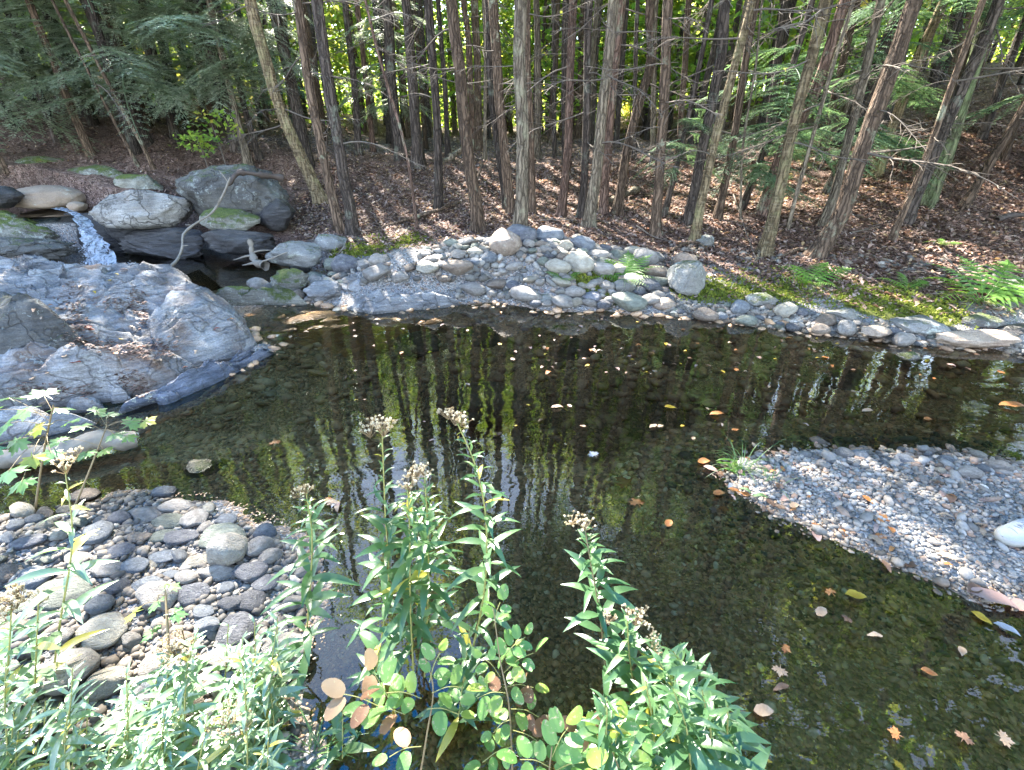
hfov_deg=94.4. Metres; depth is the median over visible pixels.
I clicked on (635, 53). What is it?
tree
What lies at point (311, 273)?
cobble
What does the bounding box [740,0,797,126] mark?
tree
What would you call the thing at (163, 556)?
cobble
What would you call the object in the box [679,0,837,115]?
sapling
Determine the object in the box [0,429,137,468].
log
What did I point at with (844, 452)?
cobble
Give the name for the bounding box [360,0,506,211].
tree
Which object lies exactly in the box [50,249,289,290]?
pool water
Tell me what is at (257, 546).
cobble
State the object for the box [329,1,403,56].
sapling
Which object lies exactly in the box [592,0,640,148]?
tree
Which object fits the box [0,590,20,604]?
cobble
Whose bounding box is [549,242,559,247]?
cobble
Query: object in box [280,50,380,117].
sapling
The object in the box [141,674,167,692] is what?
cobble
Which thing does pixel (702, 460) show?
fallen leaf
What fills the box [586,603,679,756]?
aster
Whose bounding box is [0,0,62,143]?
tree
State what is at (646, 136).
tree
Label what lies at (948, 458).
cobble
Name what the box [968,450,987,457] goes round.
cobble
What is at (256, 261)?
root stub
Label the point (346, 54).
sapling
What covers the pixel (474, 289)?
cobble
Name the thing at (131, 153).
tree
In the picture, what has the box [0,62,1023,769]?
ground
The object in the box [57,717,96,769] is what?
aster
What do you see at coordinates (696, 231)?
tree
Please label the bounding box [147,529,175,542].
cobble
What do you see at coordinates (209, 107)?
tree
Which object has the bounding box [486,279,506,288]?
cobble
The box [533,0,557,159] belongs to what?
tree
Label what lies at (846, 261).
bank stones
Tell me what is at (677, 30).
sapling
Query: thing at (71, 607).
aster
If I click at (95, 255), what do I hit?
foam
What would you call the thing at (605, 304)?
cobble
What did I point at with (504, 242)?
cobble
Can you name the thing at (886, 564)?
fallen leaf
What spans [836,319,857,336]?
cobble
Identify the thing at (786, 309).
cobble
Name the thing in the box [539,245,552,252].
cobble
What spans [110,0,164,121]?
tree
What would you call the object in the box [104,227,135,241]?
boulder
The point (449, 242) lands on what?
cobble
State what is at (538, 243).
cobble
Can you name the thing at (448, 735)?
aster
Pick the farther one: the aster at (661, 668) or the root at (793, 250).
the root at (793, 250)
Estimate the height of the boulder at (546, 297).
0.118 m
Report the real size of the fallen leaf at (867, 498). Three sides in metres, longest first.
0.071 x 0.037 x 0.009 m
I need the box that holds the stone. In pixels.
[993,518,1023,546]
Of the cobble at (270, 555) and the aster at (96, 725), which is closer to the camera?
the aster at (96, 725)
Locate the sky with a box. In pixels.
[290,0,1011,120]
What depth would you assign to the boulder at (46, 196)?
7.00 m
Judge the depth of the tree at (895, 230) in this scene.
5.25 m
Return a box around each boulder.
[0,186,24,208]
[0,210,59,239]
[0,236,83,259]
[14,185,85,208]
[15,156,63,163]
[56,213,122,251]
[66,201,87,211]
[67,164,122,177]
[88,189,193,229]
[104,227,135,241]
[113,174,162,190]
[118,227,204,258]
[175,163,289,214]
[183,459,227,477]
[199,207,260,230]
[201,229,275,254]
[255,198,295,231]
[265,241,321,267]
[270,268,309,290]
[303,280,343,299]
[314,234,346,252]
[340,275,361,291]
[395,331,440,358]
[453,381,519,426]
[468,325,500,347]
[540,294,552,302]
[558,338,601,360]
[582,291,601,301]
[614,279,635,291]
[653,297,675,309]
[657,345,697,370]
[666,260,705,295]
[674,252,697,262]
[696,234,714,246]
[745,292,777,306]
[821,365,869,390]
[825,307,858,319]
[861,325,892,337]
[889,314,950,334]
[895,351,921,367]
[934,329,1021,347]
[961,312,1006,327]
[992,323,1023,334]
[993,279,1023,297]
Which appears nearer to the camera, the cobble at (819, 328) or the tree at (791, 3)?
the cobble at (819, 328)
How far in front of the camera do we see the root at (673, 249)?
5.99 m
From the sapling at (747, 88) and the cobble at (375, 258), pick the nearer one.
the cobble at (375, 258)
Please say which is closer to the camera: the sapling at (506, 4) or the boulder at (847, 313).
the boulder at (847, 313)
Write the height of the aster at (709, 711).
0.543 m
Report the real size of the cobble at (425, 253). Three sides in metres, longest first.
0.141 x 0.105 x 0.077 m
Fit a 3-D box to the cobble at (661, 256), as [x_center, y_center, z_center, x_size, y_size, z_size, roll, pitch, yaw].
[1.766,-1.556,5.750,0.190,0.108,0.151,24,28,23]
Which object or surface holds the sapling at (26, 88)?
on the ground
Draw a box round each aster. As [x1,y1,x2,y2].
[0,583,53,700]
[0,584,80,723]
[0,655,63,769]
[0,694,57,752]
[0,705,25,757]
[0,723,28,769]
[0,729,47,769]
[4,446,117,713]
[9,697,74,769]
[13,660,107,769]
[13,700,55,761]
[20,742,49,769]
[32,708,84,767]
[38,710,97,769]
[42,702,76,758]
[57,697,112,769]
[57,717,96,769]
[82,741,133,769]
[87,675,142,750]
[90,663,159,768]
[92,697,141,769]
[113,653,176,749]
[114,674,218,763]
[114,716,190,766]
[123,728,179,769]
[131,705,199,769]
[133,647,192,759]
[133,712,200,769]
[139,625,232,757]
[156,624,218,769]
[171,711,234,769]
[192,689,248,769]
[195,623,239,713]
[195,698,265,769]
[203,631,265,724]
[204,645,279,757]
[209,666,276,769]
[213,615,279,693]
[213,684,287,769]
[215,725,288,769]
[237,620,307,748]
[240,611,310,727]
[242,720,265,760]
[244,709,303,769]
[245,645,306,745]
[251,734,271,769]
[256,684,296,769]
[258,484,360,702]
[306,699,375,769]
[345,414,419,706]
[372,467,454,698]
[387,460,463,681]
[414,621,502,762]
[424,406,520,724]
[557,688,634,769]
[560,510,639,714]
[565,692,633,769]
[576,699,642,759]
[583,702,654,766]
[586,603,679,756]
[618,605,711,706]
[625,670,706,769]
[630,648,769,769]
[638,679,741,769]
[639,670,737,769]
[653,677,763,769]
[659,642,773,755]
[696,722,744,769]
[702,698,771,769]
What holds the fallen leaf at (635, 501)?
on the pool water
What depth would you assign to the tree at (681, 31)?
15.31 m
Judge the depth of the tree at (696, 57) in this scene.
13.81 m
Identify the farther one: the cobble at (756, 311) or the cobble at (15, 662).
the cobble at (756, 311)
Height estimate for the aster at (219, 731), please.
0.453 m
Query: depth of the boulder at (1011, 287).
4.83 m
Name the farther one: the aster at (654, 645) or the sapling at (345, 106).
the sapling at (345, 106)
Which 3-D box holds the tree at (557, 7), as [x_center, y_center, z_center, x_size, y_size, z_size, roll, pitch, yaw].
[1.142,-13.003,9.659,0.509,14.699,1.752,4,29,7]
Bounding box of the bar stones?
[302,237,667,308]
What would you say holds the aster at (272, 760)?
on the ground
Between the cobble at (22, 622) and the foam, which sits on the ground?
the cobble at (22, 622)
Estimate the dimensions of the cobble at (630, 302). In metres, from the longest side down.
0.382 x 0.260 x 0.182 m
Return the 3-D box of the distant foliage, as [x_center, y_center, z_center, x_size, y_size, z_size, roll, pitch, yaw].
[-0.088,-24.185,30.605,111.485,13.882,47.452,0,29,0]
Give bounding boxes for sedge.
[279,702,375,769]
[700,433,790,483]
[744,459,795,494]
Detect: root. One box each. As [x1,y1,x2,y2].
[670,241,709,251]
[754,244,775,261]
[772,247,807,260]
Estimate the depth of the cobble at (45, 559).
2.04 m
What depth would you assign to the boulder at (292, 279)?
5.29 m
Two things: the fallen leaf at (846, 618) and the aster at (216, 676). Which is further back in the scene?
the fallen leaf at (846, 618)
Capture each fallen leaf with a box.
[334,501,338,511]
[588,451,598,456]
[615,475,632,487]
[628,497,644,507]
[664,519,672,525]
[698,457,709,462]
[704,465,717,472]
[709,506,716,512]
[710,411,723,413]
[713,490,724,494]
[719,504,729,512]
[729,487,739,492]
[752,493,766,496]
[754,703,773,715]
[766,499,774,506]
[771,663,787,676]
[773,682,788,689]
[774,504,785,508]
[780,495,788,500]
[781,644,790,653]
[789,502,798,507]
[812,531,821,541]
[814,545,824,548]
[815,606,826,615]
[820,585,836,595]
[841,614,852,622]
[845,589,866,598]
[862,495,872,503]
[867,631,882,636]
[869,534,883,545]
[873,524,878,532]
[879,513,889,521]
[882,560,891,572]
[887,726,900,739]
[904,561,916,566]
[920,667,937,675]
[937,512,953,516]
[938,551,956,559]
[946,494,956,502]
[955,729,975,744]
[958,646,966,655]
[966,587,1018,608]
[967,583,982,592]
[971,611,991,623]
[978,498,988,501]
[979,526,987,535]
[994,622,1020,635]
[997,730,1014,747]
[999,401,1023,406]
[1011,598,1023,610]
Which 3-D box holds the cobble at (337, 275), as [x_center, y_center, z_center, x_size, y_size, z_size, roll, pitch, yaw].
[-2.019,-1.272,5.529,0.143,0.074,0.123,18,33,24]
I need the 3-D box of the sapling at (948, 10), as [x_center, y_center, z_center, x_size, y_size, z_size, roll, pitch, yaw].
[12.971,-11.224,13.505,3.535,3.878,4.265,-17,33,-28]
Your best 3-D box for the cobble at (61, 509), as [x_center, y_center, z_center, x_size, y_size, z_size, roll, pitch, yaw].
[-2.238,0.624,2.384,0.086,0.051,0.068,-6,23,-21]
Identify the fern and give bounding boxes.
[549,271,580,280]
[590,252,659,286]
[775,262,853,289]
[873,272,928,290]
[919,255,1023,320]
[922,239,958,246]
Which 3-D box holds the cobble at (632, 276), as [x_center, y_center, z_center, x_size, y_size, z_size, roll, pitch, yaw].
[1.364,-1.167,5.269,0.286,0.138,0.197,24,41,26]
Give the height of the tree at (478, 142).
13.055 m
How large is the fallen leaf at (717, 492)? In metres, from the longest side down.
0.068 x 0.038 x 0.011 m
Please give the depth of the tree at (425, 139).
11.47 m
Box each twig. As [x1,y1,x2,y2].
[539,214,578,220]
[636,225,680,242]
[733,194,757,262]
[851,223,881,232]
[943,255,977,284]
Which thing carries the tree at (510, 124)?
on the ground
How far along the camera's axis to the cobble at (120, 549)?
2.07 m
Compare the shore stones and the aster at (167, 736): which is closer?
the aster at (167, 736)
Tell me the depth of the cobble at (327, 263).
5.69 m
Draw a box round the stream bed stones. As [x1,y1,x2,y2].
[101,300,1023,769]
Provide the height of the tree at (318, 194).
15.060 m
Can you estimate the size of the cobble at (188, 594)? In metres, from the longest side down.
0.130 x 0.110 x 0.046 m
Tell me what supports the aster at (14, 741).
on the ground
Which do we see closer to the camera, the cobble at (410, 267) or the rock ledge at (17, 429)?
the rock ledge at (17, 429)
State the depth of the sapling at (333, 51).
17.43 m
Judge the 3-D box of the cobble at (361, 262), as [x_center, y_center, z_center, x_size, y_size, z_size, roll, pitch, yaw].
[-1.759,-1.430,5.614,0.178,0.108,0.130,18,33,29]
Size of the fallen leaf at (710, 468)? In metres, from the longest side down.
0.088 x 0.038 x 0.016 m
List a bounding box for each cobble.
[0,531,16,544]
[0,555,7,562]
[0,563,24,582]
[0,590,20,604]
[0,620,27,635]
[0,660,19,672]
[0,700,12,712]
[0,727,42,762]
[6,518,24,530]
[6,533,48,549]
[9,502,35,517]
[12,598,28,614]
[13,645,31,660]
[16,565,52,590]
[20,588,35,597]
[24,514,45,524]
[29,577,92,609]
[32,554,57,563]
[34,520,54,529]
[36,506,54,517]
[36,648,100,695]
[36,702,60,725]
[47,528,66,540]
[48,627,74,642]
[55,505,72,514]
[55,608,70,619]
[61,735,83,750]
[64,509,80,518]
[64,551,91,564]
[66,517,88,527]
[70,488,100,501]
[73,612,127,650]
[79,666,131,701]
[81,520,114,544]
[83,594,115,615]
[89,561,121,576]
[93,513,111,522]
[103,578,130,594]
[104,728,123,746]
[107,510,131,524]
[107,542,135,558]
[111,686,149,712]
[113,631,128,646]
[119,557,149,573]
[121,631,141,648]
[127,506,161,522]
[127,532,151,542]
[131,576,163,590]
[135,580,178,610]
[137,652,175,675]
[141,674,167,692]
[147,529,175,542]
[147,560,159,568]
[148,549,172,562]
[151,486,175,497]
[151,513,182,528]
[156,696,204,723]
[157,499,194,512]
[163,529,198,545]
[163,570,179,578]
[169,631,193,647]
[171,549,187,563]
[174,570,197,584]
[177,582,209,606]
[179,508,208,527]
[179,554,207,567]
[193,604,213,619]
[193,616,219,636]
[196,521,212,532]
[197,564,234,581]
[198,522,245,548]
[202,502,214,514]
[204,645,249,666]
[206,532,247,565]
[209,689,229,699]
[214,513,237,523]
[215,611,256,645]
[217,595,241,610]
[218,581,234,593]
[232,561,268,582]
[237,589,265,611]
[246,277,271,288]
[246,535,273,556]
[251,574,278,591]
[252,523,276,537]
[258,548,282,563]
[261,632,303,661]
[272,625,288,633]
[281,595,301,611]
[290,266,310,272]
[294,289,304,298]
[294,560,321,577]
[303,297,313,301]
[306,275,322,287]
[308,271,327,276]
[323,258,332,270]
[327,272,336,276]
[330,253,359,272]
[333,272,341,278]
[357,259,368,266]
[362,263,390,280]
[368,253,385,265]
[392,271,409,282]
[404,263,415,271]
[416,260,438,273]
[421,251,430,256]
[428,255,438,261]
[432,244,444,248]
[434,261,444,268]
[437,275,451,281]
[441,260,473,275]
[444,238,457,246]
[451,249,466,258]
[452,243,462,249]
[457,236,477,244]
[460,245,469,249]
[461,282,486,296]
[467,247,483,254]
[470,243,478,247]
[470,257,479,264]
[475,237,484,242]
[479,245,489,249]
[480,251,497,262]
[481,272,492,278]
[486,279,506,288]
[486,290,496,296]
[489,227,521,255]
[497,268,507,274]
[497,291,505,298]
[505,262,522,270]
[505,280,519,288]
[507,224,536,242]
[510,286,539,301]
[517,247,527,252]
[522,239,534,247]
[523,276,539,283]
[528,248,536,253]
[530,300,541,307]
[535,240,547,246]
[535,279,545,285]
[536,226,564,240]
[537,256,549,265]
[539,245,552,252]
[542,300,552,306]
[544,254,555,258]
[547,258,571,273]
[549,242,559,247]
[550,238,560,243]
[551,277,570,286]
[551,294,572,307]
[556,253,566,259]
[559,240,572,250]
[563,251,594,273]
[565,285,585,297]
[570,235,595,249]
[572,297,582,306]
[576,248,587,253]
[577,282,586,288]
[582,298,596,306]
[588,250,608,257]
[589,279,602,285]
[591,262,615,277]
[594,245,603,249]
[596,299,611,309]
[597,257,611,262]
[600,244,611,250]
[600,280,614,289]
[604,296,614,303]
[609,249,623,258]
[611,245,622,250]
[611,291,647,311]
[614,264,631,273]
[623,246,638,254]
[623,273,643,286]
[633,247,658,266]
[633,286,645,294]
[639,278,662,291]
[642,293,660,304]
[643,265,668,277]
[652,277,667,285]
[652,290,665,297]
[655,251,664,260]
[678,309,685,313]
[693,307,718,322]
[717,308,726,312]
[718,311,727,319]
[730,299,749,313]
[735,315,757,326]
[750,309,760,314]
[755,315,764,320]
[762,304,774,309]
[773,301,798,317]
[773,324,784,329]
[786,323,800,331]
[796,307,809,316]
[811,323,830,335]
[815,313,836,325]
[835,447,854,457]
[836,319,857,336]
[852,320,861,325]
[852,449,869,457]
[863,318,874,323]
[884,448,895,452]
[888,326,901,335]
[891,332,915,346]
[893,453,914,462]
[897,446,905,452]
[914,341,922,346]
[923,451,931,455]
[927,335,935,338]
[930,447,936,453]
[934,463,943,466]
[934,467,946,473]
[937,455,953,461]
[956,465,984,478]
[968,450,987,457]
[975,463,990,471]
[985,460,1014,471]
[995,474,1006,477]
[1018,334,1023,343]
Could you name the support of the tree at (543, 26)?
on the ground
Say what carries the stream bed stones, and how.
on the ground
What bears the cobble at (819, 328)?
on the ground
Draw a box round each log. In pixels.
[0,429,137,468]
[228,169,283,185]
[442,147,461,161]
[597,177,640,208]
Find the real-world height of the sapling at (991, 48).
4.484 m
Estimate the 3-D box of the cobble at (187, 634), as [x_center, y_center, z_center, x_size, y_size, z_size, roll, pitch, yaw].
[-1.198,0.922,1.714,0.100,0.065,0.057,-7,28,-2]
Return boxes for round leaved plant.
[321,638,485,769]
[460,584,555,769]
[496,705,607,769]
[554,699,665,769]
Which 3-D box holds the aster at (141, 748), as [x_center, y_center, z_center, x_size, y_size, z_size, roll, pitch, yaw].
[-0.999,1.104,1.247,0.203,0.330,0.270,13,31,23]
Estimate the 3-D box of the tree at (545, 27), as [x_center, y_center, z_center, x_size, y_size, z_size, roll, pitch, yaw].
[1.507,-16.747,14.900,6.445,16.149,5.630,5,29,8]
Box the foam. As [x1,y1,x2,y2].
[78,242,135,264]
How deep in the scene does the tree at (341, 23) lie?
14.65 m
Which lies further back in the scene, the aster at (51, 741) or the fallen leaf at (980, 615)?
the fallen leaf at (980, 615)
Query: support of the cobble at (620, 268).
on the ground
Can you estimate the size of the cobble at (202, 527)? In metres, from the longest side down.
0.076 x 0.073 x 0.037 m
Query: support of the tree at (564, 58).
on the ground
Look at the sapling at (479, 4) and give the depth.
18.76 m
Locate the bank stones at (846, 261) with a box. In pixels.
[662,243,1023,284]
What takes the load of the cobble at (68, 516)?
on the ground
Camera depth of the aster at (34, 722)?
1.36 m
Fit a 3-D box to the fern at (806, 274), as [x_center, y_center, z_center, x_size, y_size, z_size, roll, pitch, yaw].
[3.242,-1.161,5.070,0.881,0.175,0.639,0,29,0]
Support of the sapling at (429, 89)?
on the ground
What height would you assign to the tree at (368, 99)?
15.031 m
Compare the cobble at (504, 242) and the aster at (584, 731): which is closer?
the aster at (584, 731)
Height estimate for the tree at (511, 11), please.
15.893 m
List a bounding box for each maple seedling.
[0,388,82,510]
[46,406,156,504]
[125,582,188,681]
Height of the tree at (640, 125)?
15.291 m
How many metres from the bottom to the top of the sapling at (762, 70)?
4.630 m
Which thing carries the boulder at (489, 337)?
on the ground
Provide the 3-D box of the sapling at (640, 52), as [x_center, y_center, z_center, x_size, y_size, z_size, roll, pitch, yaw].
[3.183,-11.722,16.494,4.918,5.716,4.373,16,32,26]
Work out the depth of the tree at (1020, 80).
9.13 m
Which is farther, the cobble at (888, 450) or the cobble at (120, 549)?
the cobble at (888, 450)
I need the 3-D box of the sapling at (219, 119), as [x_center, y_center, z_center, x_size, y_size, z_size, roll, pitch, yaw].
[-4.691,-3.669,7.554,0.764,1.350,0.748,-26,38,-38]
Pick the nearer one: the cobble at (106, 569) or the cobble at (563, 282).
the cobble at (106, 569)
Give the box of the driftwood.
[170,170,230,266]
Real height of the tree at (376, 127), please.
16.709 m
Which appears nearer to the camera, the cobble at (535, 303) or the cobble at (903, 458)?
the cobble at (903, 458)
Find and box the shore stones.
[663,298,1023,355]
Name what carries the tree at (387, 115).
on the ground
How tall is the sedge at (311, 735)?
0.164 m
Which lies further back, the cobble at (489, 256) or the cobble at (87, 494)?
the cobble at (489, 256)
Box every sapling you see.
[3,67,60,121]
[7,1,189,82]
[18,0,185,107]
[18,0,195,104]
[68,0,246,47]
[122,0,300,101]
[169,130,221,166]
[183,106,243,164]
[204,8,321,108]
[226,0,381,125]
[273,3,373,117]
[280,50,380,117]
[290,2,404,115]
[312,0,473,137]
[318,5,402,89]
[324,2,404,79]
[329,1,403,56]
[367,0,507,110]
[368,52,465,120]
[378,0,483,127]
[396,25,512,129]
[404,22,462,128]
[417,32,515,135]
[439,15,512,101]
[445,2,543,133]
[451,0,607,131]
[461,0,544,76]
[461,1,600,50]
[481,17,577,134]
[499,0,593,59]
[502,31,639,138]
[505,21,599,134]
[531,28,645,132]
[533,0,681,116]
[533,3,605,39]
[533,6,659,109]
[551,0,713,121]
[556,9,640,129]
[559,0,646,87]
[602,0,867,121]
[603,0,804,105]
[625,2,712,124]
[625,9,713,93]
[631,0,730,100]
[633,0,817,81]
[640,0,704,123]
[673,0,815,96]
[675,2,888,87]
[679,0,797,111]
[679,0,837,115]
[681,0,894,120]
[691,0,833,127]
[730,0,835,75]
[731,25,796,99]
[742,4,968,112]
[758,10,920,88]
[787,1,862,54]
[788,1,932,84]
[860,2,1022,74]
[881,0,1023,45]
[914,1,1023,67]
[993,0,1023,60]
[998,34,1022,56]
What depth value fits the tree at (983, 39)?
5.63 m
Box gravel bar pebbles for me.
[652,427,1023,695]
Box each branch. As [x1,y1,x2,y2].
[261,252,287,262]
[373,164,483,230]
[995,212,1023,221]
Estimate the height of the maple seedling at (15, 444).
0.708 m
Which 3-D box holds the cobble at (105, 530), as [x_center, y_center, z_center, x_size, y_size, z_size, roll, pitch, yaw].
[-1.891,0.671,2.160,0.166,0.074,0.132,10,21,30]
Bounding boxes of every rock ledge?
[0,254,249,413]
[0,291,83,353]
[0,406,101,445]
[43,343,197,408]
[66,396,104,416]
[108,383,132,405]
[115,348,273,418]
[146,287,257,367]
[215,285,306,306]
[261,310,449,360]
[346,288,460,316]
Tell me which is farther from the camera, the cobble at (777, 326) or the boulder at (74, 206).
the boulder at (74, 206)
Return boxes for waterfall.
[53,207,115,264]
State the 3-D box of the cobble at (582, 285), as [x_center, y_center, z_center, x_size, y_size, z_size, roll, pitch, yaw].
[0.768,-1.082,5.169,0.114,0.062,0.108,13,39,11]
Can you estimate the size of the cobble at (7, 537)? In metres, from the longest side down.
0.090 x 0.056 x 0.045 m
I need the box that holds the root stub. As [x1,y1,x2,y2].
[233,239,271,270]
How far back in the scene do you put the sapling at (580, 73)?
13.24 m
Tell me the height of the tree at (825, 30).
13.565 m
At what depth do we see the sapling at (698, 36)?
17.03 m
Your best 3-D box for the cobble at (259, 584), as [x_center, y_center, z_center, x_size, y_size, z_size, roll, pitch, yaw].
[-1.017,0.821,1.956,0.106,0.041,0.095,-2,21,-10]
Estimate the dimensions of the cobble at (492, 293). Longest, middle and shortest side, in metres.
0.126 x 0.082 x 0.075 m
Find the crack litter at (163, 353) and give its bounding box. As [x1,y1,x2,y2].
[6,281,179,400]
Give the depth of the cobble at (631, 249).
5.92 m
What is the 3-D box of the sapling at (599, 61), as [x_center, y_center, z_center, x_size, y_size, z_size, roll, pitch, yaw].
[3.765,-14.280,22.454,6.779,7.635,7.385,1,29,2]
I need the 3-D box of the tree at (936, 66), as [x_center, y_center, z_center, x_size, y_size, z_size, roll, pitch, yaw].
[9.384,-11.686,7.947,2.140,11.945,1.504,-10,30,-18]
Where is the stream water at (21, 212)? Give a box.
[0,206,92,217]
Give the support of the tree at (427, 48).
on the ground
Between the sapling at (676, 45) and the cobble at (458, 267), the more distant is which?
the sapling at (676, 45)
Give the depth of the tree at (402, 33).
16.67 m
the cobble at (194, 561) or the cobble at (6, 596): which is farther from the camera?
the cobble at (194, 561)
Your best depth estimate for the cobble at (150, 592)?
1.83 m
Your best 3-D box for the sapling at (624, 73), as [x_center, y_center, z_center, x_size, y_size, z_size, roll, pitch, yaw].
[3.355,-13.272,19.743,6.020,5.089,5.367,-9,30,-16]
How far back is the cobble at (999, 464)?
2.60 m
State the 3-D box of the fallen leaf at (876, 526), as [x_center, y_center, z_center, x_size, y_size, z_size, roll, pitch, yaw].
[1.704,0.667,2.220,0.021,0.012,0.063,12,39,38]
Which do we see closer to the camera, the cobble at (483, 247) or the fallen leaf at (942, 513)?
the fallen leaf at (942, 513)
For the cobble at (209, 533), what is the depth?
2.17 m
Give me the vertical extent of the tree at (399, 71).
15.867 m
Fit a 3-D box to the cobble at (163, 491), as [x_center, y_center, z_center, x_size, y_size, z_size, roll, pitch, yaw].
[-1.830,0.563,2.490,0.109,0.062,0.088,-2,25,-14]
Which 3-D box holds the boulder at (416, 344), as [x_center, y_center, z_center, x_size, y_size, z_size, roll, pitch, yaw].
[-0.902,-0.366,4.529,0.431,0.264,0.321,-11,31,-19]
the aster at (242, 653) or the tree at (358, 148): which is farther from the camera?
the tree at (358, 148)
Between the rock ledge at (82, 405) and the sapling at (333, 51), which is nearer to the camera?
the rock ledge at (82, 405)
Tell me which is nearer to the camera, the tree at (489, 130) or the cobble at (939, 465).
the cobble at (939, 465)
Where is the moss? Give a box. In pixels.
[321,227,982,329]
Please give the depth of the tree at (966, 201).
6.07 m
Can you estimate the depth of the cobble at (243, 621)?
1.75 m
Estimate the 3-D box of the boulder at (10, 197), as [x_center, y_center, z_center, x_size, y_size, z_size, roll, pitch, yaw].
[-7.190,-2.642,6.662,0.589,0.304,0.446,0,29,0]
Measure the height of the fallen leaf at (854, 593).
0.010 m
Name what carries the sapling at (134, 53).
on the ground
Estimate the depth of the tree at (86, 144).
7.84 m
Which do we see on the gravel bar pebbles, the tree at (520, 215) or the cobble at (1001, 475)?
the cobble at (1001, 475)
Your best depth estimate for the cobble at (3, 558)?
2.02 m
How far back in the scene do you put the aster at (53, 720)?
1.40 m
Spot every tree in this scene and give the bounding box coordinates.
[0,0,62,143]
[0,0,99,125]
[0,28,37,102]
[0,64,13,96]
[0,88,20,130]
[0,155,9,173]
[15,1,45,82]
[25,0,96,156]
[51,0,146,166]
[63,0,155,169]
[83,0,142,155]
[100,0,153,128]
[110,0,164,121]
[118,9,254,95]
[130,0,268,43]
[131,0,180,120]
[134,0,289,161]
[138,0,183,141]
[147,0,187,119]
[147,2,224,133]
[156,1,227,133]
[166,0,206,120]
[187,0,239,138]
[198,0,360,205]
[199,36,219,112]
[206,0,254,165]
[225,0,287,135]
[225,0,353,124]
[229,0,390,235]
[233,0,362,103]
[234,0,262,129]
[250,0,334,127]
[263,0,370,126]
[265,1,339,118]
[288,0,371,104]
[289,0,355,83]
[294,3,402,132]
[295,1,424,133]
[302,0,359,144]
[305,6,342,121]
[311,0,426,236]
[326,0,507,139]
[331,0,390,143]
[331,0,410,161]
[338,0,404,151]
[339,0,486,232]
[342,1,407,155]
[357,54,366,119]
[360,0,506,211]
[361,6,385,124]
[362,0,508,134]
[364,0,426,228]
[365,6,449,134]
[369,0,467,51]
[395,0,431,137]
[401,0,426,170]
[401,0,478,135]
[401,0,531,93]
[410,0,419,112]
[412,0,442,149]
[420,0,453,156]
[423,0,466,143]
[434,0,512,134]
[435,0,537,209]
[438,1,561,136]
[441,0,577,54]
[442,0,510,159]
[451,0,535,225]
[461,0,506,148]
[461,0,573,214]
[463,0,629,104]
[469,0,482,151]
[472,0,598,213]
[482,0,592,217]
[488,96,515,138]
[498,1,561,112]
[501,0,674,132]
[501,4,579,59]
[502,0,605,135]
[503,0,513,130]
[505,0,632,218]
[506,0,557,157]
[508,33,513,132]
[509,22,561,130]
[512,15,580,123]
[532,0,599,163]
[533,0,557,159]
[537,0,692,229]
[541,0,599,128]
[547,0,561,143]
[550,0,705,214]
[557,0,725,216]
[573,0,584,139]
[585,0,724,238]
[590,0,602,144]
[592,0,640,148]
[601,1,772,139]
[618,0,639,160]
[622,0,658,162]
[625,0,874,240]
[637,25,672,137]
[638,53,647,134]
[644,0,783,225]
[667,0,684,132]
[668,0,810,220]
[671,0,718,160]
[687,1,719,143]
[687,5,716,134]
[688,16,714,114]
[689,0,864,230]
[710,0,768,137]
[712,0,875,257]
[718,0,747,148]
[727,0,886,215]
[731,1,760,120]
[739,0,762,219]
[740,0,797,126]
[753,0,788,155]
[755,0,785,129]
[756,0,796,136]
[764,0,910,160]
[780,0,829,115]
[790,7,814,98]
[796,2,843,115]
[802,0,833,132]
[802,0,1017,259]
[808,0,916,226]
[813,0,1023,240]
[832,7,862,100]
[836,5,874,126]
[845,0,875,86]
[850,1,955,178]
[881,39,954,120]
[904,0,1008,224]
[905,0,942,74]
[906,3,960,95]
[915,24,973,101]
[920,0,1023,209]
[921,0,965,95]
[923,7,950,70]
[938,1,1010,84]
[947,1,1013,75]
[956,100,1023,210]
[974,0,1006,92]
[976,2,1023,140]
[986,1,1013,62]
[997,96,1023,161]
[999,21,1015,57]
[1012,46,1023,70]
[1016,57,1023,72]
[1016,71,1023,84]
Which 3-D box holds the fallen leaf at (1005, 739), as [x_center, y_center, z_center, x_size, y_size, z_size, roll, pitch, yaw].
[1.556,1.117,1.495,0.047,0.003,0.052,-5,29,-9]
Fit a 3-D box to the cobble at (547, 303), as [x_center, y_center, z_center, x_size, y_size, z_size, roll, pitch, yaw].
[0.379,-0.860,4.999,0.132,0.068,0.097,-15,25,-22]
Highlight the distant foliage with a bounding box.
[40,0,1020,128]
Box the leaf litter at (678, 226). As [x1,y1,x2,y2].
[0,60,1023,320]
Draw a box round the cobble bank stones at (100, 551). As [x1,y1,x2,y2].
[0,492,313,769]
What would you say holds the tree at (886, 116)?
on the ground
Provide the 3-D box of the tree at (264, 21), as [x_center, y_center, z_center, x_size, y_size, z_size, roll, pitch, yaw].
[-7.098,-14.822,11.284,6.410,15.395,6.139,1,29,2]
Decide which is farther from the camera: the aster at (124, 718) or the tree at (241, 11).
the tree at (241, 11)
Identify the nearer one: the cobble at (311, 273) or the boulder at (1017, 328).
the boulder at (1017, 328)
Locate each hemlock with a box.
[0,0,147,158]
[0,0,178,115]
[0,0,266,148]
[74,0,321,152]
[121,0,309,132]
[185,0,314,168]
[338,0,439,153]
[632,0,726,217]
[695,0,855,210]
[788,0,956,147]
[792,0,1020,193]
[901,0,1023,176]
[964,0,1023,37]
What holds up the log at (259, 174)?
on the boulder at (201, 190)
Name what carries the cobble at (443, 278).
on the ground

